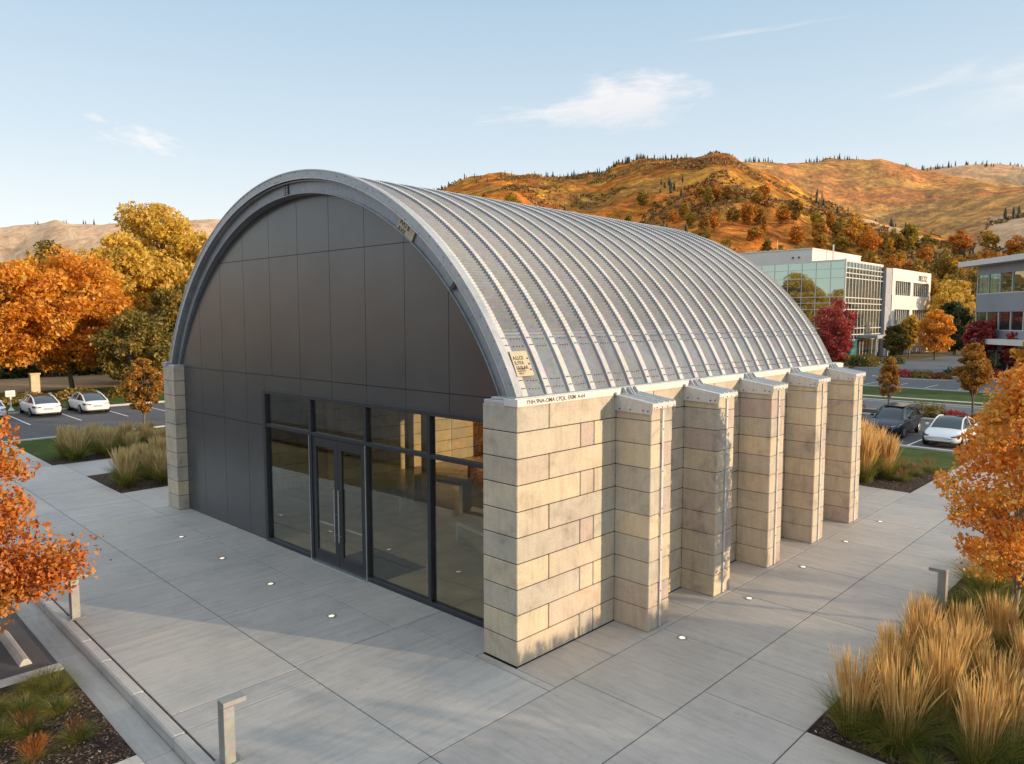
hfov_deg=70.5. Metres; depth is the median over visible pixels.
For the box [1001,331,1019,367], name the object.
tree
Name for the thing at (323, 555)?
door
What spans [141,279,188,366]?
broadleaf tree
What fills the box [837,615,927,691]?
reed grass
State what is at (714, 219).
foothill tree
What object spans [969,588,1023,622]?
grass mound
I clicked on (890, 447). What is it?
reed grass
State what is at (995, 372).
island shrub
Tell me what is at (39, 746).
shrub
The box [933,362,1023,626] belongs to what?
maple tree
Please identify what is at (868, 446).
reed grass
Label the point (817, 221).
foothill tree
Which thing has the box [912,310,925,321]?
window
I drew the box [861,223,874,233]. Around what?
foothill tree
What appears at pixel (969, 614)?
reed grass
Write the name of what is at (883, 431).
reed grass
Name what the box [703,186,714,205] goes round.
foothill tree
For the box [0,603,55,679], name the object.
parking bay
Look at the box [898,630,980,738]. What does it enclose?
reed grass
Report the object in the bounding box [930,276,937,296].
foothill tree
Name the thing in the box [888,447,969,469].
lawn
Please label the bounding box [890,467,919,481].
grass mound
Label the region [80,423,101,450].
reed grass
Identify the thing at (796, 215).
foothill tree
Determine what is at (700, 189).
foothill tree
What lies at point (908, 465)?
grass mound
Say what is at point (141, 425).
reed grass
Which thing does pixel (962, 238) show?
foothill tree
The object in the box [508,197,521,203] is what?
foothill tree
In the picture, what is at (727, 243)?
foothill tree
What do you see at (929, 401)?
lawn
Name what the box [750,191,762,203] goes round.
foothill tree
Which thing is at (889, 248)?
foothill tree
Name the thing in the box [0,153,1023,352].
hills
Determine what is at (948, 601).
grass mound
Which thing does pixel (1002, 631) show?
grass mound
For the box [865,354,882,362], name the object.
border shrub
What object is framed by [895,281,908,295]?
window
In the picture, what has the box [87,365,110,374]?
hedge shrub
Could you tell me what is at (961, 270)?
foothill tree
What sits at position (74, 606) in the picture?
bollard light
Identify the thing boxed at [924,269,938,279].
foothill tree
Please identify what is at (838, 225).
foothill tree
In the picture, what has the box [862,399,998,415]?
road
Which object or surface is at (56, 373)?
hedge shrub
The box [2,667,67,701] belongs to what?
grass mound
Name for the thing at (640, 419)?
arched building
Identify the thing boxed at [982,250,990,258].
foothill tree
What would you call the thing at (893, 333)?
tree
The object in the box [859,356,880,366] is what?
border shrub
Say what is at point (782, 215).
foothill tree
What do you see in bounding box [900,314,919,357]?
tree
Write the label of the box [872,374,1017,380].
traffic island
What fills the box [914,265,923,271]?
foothill tree
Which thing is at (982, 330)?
tree
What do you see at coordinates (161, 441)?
reed grass
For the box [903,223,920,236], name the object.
foothill tree
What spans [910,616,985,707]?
reed grass
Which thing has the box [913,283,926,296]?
window
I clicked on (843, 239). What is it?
foothill tree
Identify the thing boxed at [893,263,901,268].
foothill tree
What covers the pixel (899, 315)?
window
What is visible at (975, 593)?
grass mound
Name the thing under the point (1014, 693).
reed grass
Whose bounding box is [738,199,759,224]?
foothill tree
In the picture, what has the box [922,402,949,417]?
strip shrub
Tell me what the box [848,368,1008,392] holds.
car park
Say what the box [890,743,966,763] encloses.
grass mound
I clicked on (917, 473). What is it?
grass mound
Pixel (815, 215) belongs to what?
foothill tree
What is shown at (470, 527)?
bench
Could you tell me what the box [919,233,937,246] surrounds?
foothill tree
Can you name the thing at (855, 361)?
border shrub
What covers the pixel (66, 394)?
verge shrub
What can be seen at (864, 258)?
foothill tree
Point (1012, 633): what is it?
reed grass
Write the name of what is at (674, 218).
foothill tree
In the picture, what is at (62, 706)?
grass mound
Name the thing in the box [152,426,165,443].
reed grass
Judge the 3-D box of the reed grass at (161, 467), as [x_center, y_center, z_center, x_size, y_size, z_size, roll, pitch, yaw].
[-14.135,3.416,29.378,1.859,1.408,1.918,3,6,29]
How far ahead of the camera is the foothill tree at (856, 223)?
499.26 m
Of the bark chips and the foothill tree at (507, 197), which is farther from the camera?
the foothill tree at (507, 197)
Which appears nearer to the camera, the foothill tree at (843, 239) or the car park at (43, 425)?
the car park at (43, 425)
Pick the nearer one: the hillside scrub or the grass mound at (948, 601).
the grass mound at (948, 601)
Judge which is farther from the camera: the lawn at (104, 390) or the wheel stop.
the lawn at (104, 390)
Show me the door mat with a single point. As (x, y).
(387, 566)
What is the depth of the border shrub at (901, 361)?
108.04 m
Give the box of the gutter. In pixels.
[4,570,184,763]
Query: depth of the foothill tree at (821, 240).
467.08 m
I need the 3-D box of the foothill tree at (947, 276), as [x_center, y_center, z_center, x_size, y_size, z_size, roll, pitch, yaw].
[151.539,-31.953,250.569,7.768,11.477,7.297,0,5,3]
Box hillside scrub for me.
[437,150,1023,302]
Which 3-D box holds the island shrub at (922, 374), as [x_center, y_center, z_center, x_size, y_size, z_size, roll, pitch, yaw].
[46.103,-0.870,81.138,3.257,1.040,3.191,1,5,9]
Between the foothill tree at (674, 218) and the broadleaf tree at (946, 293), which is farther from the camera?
the foothill tree at (674, 218)
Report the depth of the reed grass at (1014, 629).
13.24 m
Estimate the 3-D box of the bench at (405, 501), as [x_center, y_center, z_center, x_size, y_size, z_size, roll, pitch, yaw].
[-4.398,4.095,25.615,2.300,0.620,0.600,5,7,44]
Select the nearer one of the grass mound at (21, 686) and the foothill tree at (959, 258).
the grass mound at (21, 686)
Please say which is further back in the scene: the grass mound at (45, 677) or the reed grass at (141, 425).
the reed grass at (141, 425)
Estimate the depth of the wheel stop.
14.80 m
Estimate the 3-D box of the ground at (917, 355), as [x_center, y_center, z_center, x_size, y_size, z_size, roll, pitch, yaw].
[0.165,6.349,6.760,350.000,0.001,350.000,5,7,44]
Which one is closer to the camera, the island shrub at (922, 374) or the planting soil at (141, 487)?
the planting soil at (141, 487)
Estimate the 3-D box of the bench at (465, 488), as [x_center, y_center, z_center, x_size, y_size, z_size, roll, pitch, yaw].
[-2.649,3.933,27.605,2.400,0.600,0.600,4,6,36]
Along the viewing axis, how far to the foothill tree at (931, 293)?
253.68 m
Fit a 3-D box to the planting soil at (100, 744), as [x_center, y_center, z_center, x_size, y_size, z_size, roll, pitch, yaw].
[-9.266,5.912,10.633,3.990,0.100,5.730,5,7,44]
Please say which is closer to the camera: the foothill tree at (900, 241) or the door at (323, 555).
the door at (323, 555)
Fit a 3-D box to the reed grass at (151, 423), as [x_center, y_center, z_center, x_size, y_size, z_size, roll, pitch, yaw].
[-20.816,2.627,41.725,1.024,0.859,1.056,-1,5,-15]
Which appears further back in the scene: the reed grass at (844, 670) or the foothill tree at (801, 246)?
the foothill tree at (801, 246)
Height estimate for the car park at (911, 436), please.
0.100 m
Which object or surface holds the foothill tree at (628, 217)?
on the hills
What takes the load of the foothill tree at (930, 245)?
on the hills
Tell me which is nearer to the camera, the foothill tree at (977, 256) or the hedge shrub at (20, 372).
the hedge shrub at (20, 372)
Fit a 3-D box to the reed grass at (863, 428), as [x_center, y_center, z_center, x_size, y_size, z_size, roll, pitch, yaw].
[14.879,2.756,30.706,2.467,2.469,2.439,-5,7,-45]
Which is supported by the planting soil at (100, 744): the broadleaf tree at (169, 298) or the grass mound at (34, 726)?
the grass mound at (34, 726)
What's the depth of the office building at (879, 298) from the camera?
129.52 m
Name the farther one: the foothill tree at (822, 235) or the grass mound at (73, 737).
the foothill tree at (822, 235)
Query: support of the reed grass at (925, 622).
on the planting soil at (818, 725)
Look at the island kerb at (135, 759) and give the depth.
13.57 m
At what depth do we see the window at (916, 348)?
150.67 m
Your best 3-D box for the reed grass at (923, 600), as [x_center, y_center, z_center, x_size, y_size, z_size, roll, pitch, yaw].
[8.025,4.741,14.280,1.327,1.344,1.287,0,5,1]
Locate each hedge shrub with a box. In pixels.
[0,361,45,378]
[39,361,94,376]
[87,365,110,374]
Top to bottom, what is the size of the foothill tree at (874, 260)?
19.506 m
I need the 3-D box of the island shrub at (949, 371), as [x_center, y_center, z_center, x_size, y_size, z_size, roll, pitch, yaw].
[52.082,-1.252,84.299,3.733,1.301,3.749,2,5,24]
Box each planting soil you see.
[0,670,135,763]
[44,452,117,464]
[87,473,167,493]
[807,519,1023,763]
[859,464,952,492]
[862,409,936,417]
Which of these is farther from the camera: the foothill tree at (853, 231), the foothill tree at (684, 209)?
the foothill tree at (684, 209)
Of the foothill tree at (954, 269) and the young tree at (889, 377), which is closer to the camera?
the young tree at (889, 377)
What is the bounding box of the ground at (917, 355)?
[4,352,959,378]
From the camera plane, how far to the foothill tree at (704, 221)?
468.49 m
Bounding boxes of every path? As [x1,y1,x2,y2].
[0,374,149,392]
[863,395,987,403]
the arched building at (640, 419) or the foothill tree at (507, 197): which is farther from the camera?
the foothill tree at (507, 197)
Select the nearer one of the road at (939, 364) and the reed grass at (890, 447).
the reed grass at (890, 447)
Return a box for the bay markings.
[9,382,983,448]
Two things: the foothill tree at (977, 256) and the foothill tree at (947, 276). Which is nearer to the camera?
the foothill tree at (947, 276)
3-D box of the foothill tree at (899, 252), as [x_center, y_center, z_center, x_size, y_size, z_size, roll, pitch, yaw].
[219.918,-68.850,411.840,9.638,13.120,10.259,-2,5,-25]
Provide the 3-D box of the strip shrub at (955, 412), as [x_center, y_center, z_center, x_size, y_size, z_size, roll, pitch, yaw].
[29.292,2.146,48.116,1.814,0.748,1.902,5,7,44]
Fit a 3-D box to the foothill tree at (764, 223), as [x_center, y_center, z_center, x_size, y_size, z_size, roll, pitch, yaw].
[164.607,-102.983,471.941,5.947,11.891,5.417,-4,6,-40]
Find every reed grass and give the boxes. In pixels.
[49,425,85,448]
[50,424,75,457]
[53,426,97,460]
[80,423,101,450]
[87,425,116,453]
[91,425,122,456]
[102,445,148,481]
[105,447,144,488]
[110,426,124,448]
[113,420,141,447]
[117,431,148,449]
[131,441,153,476]
[132,422,148,444]
[136,446,166,478]
[138,426,156,445]
[144,451,167,483]
[145,420,155,428]
[147,435,164,451]
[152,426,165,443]
[155,437,165,472]
[801,641,913,745]
[822,651,982,763]
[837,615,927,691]
[859,429,887,482]
[859,632,930,717]
[860,419,887,471]
[872,433,912,479]
[874,426,892,471]
[884,591,941,647]
[886,599,967,675]
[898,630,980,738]
[906,614,1019,691]
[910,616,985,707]
[925,597,1007,669]
[926,667,1023,763]
[927,659,1023,763]
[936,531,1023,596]
[944,640,1023,730]
[974,587,1023,660]
[990,620,1022,674]
[991,598,1023,649]
[991,618,1023,703]
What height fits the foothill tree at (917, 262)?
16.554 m
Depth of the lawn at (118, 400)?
58.55 m
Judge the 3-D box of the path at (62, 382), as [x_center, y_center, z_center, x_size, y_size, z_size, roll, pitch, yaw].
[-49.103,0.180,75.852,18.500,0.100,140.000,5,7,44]
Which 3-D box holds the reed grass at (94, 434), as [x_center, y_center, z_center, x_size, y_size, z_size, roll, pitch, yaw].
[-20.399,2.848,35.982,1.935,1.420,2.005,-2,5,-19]
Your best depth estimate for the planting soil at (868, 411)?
51.94 m
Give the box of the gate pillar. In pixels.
[27,372,40,392]
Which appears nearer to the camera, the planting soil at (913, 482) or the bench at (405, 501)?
the bench at (405, 501)
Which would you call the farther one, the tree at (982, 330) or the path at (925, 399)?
the tree at (982, 330)
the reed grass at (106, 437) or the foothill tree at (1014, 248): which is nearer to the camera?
the reed grass at (106, 437)
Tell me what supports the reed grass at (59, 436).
on the lawn at (41, 449)
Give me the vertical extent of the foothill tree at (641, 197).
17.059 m
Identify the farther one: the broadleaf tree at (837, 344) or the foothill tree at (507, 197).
the foothill tree at (507, 197)
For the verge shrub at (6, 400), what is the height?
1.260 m
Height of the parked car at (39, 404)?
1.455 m
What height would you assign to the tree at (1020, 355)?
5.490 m
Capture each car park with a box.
[0,402,165,440]
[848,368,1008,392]
[861,414,1023,453]
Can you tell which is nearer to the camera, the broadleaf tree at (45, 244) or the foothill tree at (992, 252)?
the broadleaf tree at (45, 244)
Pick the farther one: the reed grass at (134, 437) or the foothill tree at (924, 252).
the foothill tree at (924, 252)
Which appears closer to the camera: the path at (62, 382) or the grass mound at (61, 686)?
the grass mound at (61, 686)
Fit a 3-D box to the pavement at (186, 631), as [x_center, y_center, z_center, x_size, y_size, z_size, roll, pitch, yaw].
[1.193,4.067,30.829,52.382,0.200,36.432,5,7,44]
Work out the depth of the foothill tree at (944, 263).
365.73 m
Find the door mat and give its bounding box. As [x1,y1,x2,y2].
[345,548,425,579]
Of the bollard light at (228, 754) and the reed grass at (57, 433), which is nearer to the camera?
the bollard light at (228, 754)
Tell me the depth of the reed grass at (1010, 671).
11.73 m
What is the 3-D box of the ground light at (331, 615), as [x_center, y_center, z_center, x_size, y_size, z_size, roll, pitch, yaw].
[-4.033,5.223,16.184,0.230,0.013,0.230,5,7,44]
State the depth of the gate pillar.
64.40 m
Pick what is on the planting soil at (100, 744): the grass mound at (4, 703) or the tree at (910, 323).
the grass mound at (4, 703)
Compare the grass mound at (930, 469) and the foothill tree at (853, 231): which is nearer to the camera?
the grass mound at (930, 469)
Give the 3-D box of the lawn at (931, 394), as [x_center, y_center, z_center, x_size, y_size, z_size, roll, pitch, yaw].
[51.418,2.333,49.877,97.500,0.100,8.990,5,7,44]
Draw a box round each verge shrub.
[0,391,44,405]
[50,386,103,400]
[104,385,149,397]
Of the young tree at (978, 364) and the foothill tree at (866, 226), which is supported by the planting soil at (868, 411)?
the young tree at (978, 364)
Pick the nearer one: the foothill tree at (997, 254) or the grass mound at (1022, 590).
the grass mound at (1022, 590)
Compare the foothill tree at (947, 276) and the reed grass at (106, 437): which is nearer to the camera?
the reed grass at (106, 437)
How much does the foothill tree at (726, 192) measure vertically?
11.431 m
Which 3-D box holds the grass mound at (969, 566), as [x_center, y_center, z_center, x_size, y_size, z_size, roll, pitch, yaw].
[11.988,4.774,18.318,2.434,0.591,2.431,-4,6,-40]
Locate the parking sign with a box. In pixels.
[5,390,14,410]
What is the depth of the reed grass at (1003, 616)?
14.06 m
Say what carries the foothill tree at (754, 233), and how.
on the hills
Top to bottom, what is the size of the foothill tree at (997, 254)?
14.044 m
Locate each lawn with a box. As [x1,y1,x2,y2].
[0,384,163,399]
[6,393,163,411]
[12,427,165,459]
[862,386,1008,402]
[862,395,990,405]
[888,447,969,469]
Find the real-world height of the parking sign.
1.480 m
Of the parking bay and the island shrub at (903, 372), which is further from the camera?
the island shrub at (903, 372)
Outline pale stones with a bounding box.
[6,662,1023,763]
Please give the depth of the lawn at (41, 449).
37.39 m
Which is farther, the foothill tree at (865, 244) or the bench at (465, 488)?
the foothill tree at (865, 244)
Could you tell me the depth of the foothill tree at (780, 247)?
425.59 m
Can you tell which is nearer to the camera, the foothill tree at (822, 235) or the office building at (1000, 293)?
the office building at (1000, 293)
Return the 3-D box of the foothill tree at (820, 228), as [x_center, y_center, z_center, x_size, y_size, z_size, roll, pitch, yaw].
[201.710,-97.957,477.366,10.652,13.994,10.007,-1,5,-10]
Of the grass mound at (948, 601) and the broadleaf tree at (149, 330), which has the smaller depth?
the grass mound at (948, 601)
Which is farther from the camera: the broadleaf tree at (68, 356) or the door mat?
the broadleaf tree at (68, 356)
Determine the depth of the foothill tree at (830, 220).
508.49 m
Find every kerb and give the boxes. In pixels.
[0,663,143,763]
[2,367,997,456]
[2,557,215,763]
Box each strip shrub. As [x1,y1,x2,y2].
[912,401,936,417]
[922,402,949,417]
[942,409,967,416]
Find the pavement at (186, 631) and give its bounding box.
[0,443,1018,763]
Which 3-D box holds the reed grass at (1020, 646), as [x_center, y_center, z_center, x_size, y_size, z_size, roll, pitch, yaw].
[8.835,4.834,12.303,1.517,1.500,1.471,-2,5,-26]
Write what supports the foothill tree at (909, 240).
on the hills
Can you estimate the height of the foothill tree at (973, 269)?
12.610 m
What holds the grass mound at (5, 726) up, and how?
on the planting soil at (100, 744)
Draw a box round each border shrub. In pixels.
[835,357,853,364]
[848,356,871,366]
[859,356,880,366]
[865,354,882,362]
[882,355,905,363]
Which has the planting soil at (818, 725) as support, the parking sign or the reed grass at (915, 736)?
the reed grass at (915, 736)
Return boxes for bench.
[372,483,413,513]
[414,473,471,498]
[456,518,483,551]
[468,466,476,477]
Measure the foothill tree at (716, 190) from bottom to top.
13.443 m
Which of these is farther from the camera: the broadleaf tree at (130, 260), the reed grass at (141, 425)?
the broadleaf tree at (130, 260)
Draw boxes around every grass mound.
[0,686,65,718]
[0,689,30,714]
[0,707,35,747]
[0,707,63,744]
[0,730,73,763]
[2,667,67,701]
[8,661,88,696]
[16,665,85,698]
[16,684,89,723]
[43,712,109,749]
[848,726,923,762]
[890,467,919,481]
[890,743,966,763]
[895,455,912,469]
[901,459,933,477]
[906,583,1007,624]
[917,457,942,472]
[943,556,1008,582]
[948,579,1023,614]
[965,575,1023,599]
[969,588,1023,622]
[979,616,1021,658]
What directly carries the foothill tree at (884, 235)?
on the hills
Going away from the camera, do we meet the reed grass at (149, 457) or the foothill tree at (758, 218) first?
the reed grass at (149, 457)
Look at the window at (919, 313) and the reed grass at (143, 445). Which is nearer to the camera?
the reed grass at (143, 445)
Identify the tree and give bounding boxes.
[0,244,137,388]
[0,259,67,370]
[0,414,111,633]
[1,238,70,360]
[60,231,176,379]
[86,306,173,386]
[100,200,208,365]
[120,357,163,422]
[124,259,194,345]
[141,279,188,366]
[184,241,205,267]
[504,192,516,199]
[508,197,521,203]
[624,213,632,221]
[636,188,650,206]
[668,210,678,222]
[679,203,689,218]
[684,212,696,225]
[695,186,705,194]
[697,209,710,231]
[697,229,711,238]
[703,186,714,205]
[708,210,721,230]
[711,184,720,199]
[719,238,732,247]
[720,186,732,199]
[724,207,741,223]
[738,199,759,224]
[745,204,755,226]
[745,226,765,240]
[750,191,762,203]
[753,203,764,224]
[755,184,770,202]
[760,215,769,232]
[762,236,772,250]
[773,245,786,249]
[774,205,792,223]
[785,198,804,222]
[789,225,807,245]
[795,243,805,248]
[810,211,822,222]
[810,222,826,236]
[811,217,825,229]
[812,234,827,247]
[813,232,827,247]
[813,297,857,362]
[825,209,835,232]
[831,217,848,238]
[831,233,849,250]
[836,224,859,243]
[846,213,864,237]
[857,249,879,262]
[858,229,883,253]
[859,228,877,241]
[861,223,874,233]
[870,256,881,264]
[876,231,895,248]
[876,356,901,403]
[881,254,906,267]
[882,238,896,260]
[882,324,908,356]
[888,228,903,247]
[893,233,903,247]
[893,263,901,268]
[894,249,906,267]
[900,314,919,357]
[902,223,917,251]
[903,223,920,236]
[905,259,914,270]
[911,259,926,272]
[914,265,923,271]
[915,244,933,262]
[916,308,956,359]
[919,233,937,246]
[920,242,935,254]
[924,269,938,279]
[925,279,975,351]
[930,250,955,279]
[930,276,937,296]
[930,286,934,301]
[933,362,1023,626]
[935,301,974,354]
[938,273,957,288]
[943,268,977,321]
[948,229,973,253]
[948,260,958,274]
[951,342,994,415]
[954,255,965,261]
[957,268,970,289]
[960,320,996,360]
[964,267,977,283]
[966,253,982,270]
[977,247,994,258]
[978,230,999,247]
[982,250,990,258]
[989,252,1006,257]
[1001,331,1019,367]
[1004,234,1023,254]
[1009,341,1023,373]
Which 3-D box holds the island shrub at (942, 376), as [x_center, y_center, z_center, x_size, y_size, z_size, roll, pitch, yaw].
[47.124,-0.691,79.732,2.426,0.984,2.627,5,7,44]
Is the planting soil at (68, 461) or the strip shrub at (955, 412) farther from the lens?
the strip shrub at (955, 412)
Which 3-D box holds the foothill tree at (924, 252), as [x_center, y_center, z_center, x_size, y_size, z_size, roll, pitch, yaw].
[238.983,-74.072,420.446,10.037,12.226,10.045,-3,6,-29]
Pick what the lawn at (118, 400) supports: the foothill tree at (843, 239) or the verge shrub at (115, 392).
the verge shrub at (115, 392)
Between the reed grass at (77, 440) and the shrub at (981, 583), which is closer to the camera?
the shrub at (981, 583)
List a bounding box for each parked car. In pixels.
[0,400,7,418]
[18,393,62,416]
[66,391,110,413]
[867,402,922,437]
[922,414,978,446]
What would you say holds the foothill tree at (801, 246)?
on the hills
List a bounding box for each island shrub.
[897,369,912,377]
[908,370,933,378]
[927,372,952,379]
[941,366,977,376]
[981,367,1004,377]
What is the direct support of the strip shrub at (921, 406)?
on the planting soil at (868, 411)
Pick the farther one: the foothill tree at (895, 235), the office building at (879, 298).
the foothill tree at (895, 235)
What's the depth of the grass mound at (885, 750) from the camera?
11.04 m
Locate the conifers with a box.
[35,153,1021,259]
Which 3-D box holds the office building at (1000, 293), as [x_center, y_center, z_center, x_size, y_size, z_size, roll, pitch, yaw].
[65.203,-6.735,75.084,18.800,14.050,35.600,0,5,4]
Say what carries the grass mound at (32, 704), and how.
on the planting soil at (100, 744)
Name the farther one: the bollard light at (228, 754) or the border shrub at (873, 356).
the border shrub at (873, 356)
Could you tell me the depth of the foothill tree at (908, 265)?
352.41 m
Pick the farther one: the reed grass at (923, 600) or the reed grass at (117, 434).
the reed grass at (117, 434)
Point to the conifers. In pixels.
(627, 160)
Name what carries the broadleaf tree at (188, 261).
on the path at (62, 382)
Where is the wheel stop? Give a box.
[0,630,31,666]
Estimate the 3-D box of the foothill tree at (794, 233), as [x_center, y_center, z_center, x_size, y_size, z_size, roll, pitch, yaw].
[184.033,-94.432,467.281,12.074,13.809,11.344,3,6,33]
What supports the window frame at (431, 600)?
in the arched building at (640, 419)
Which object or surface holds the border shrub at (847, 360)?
on the ground at (917, 355)
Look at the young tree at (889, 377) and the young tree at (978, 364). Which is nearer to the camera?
the young tree at (978, 364)
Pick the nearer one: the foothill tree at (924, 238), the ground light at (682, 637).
the ground light at (682, 637)
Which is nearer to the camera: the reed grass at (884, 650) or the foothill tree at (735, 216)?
the reed grass at (884, 650)
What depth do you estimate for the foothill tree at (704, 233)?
441.01 m
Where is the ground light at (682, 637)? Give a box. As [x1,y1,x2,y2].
[677,635,687,639]
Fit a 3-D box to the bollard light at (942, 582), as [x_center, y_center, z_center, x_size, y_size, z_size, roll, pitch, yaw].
[9.725,4.707,16.496,0.420,0.970,0.300,5,7,44]
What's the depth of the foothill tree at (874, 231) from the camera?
486.41 m
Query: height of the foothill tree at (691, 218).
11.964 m
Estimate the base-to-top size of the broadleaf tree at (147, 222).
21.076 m
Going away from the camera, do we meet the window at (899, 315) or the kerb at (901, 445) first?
the kerb at (901, 445)
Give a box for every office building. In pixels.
[739,240,930,356]
[958,253,1023,370]
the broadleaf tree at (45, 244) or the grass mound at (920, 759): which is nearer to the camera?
the grass mound at (920, 759)
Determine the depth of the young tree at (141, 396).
44.14 m
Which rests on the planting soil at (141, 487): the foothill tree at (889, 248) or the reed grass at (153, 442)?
the reed grass at (153, 442)
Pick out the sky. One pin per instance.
(187, 106)
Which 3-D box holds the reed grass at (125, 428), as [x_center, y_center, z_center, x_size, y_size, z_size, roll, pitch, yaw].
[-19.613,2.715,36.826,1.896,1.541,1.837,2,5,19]
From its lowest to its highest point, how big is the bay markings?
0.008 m
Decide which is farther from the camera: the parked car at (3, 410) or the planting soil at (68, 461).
the parked car at (3, 410)
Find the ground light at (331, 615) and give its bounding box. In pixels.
[326,614,336,617]
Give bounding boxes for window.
[894,309,907,324]
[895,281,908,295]
[910,339,923,352]
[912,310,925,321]
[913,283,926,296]
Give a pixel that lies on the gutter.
(144, 740)
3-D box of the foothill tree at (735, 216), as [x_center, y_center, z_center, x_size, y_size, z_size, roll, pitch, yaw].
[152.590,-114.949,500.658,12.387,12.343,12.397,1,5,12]
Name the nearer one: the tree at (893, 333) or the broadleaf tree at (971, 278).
the tree at (893, 333)
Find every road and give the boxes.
[854,354,968,371]
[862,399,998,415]
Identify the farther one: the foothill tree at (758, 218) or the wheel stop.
the foothill tree at (758, 218)
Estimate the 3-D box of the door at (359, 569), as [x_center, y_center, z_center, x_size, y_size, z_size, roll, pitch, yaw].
[-4.135,3.275,18.674,1.185,3.430,0.152,4,7,42]
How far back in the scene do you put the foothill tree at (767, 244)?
397.08 m
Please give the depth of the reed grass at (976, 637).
12.90 m
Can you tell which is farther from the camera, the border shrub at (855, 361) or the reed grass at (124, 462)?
the border shrub at (855, 361)
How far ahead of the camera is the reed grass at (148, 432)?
37.68 m
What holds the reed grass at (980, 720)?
on the planting soil at (818, 725)
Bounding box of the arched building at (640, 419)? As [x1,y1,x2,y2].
[162,169,865,666]
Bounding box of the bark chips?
[0,469,1023,763]
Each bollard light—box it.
[66,571,87,620]
[214,691,245,763]
[929,565,948,612]
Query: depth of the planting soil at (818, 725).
11.44 m
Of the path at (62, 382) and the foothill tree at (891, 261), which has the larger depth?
the foothill tree at (891, 261)
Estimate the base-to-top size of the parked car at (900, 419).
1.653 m
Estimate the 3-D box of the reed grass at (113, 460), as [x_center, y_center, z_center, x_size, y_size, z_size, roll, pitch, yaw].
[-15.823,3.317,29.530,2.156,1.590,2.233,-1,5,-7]
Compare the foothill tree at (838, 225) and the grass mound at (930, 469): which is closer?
the grass mound at (930, 469)
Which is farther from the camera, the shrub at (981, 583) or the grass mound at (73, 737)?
the shrub at (981, 583)
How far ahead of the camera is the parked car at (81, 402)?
51.49 m
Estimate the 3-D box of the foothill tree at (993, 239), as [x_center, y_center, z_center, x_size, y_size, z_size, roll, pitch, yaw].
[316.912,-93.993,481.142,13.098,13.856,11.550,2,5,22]
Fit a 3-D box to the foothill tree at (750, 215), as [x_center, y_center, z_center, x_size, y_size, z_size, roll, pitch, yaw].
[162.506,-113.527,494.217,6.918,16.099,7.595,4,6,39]
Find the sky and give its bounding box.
[0,0,1023,227]
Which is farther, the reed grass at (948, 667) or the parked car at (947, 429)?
the parked car at (947, 429)
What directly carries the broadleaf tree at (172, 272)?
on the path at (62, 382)
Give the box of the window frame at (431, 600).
[262,390,483,627]
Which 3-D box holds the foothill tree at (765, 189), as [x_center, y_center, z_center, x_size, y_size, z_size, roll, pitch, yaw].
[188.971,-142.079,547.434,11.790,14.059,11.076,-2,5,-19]
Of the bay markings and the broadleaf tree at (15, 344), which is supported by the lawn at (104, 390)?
the broadleaf tree at (15, 344)
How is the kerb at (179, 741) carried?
on the ground at (917, 355)
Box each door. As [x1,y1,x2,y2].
[312,436,339,567]
[337,441,365,578]

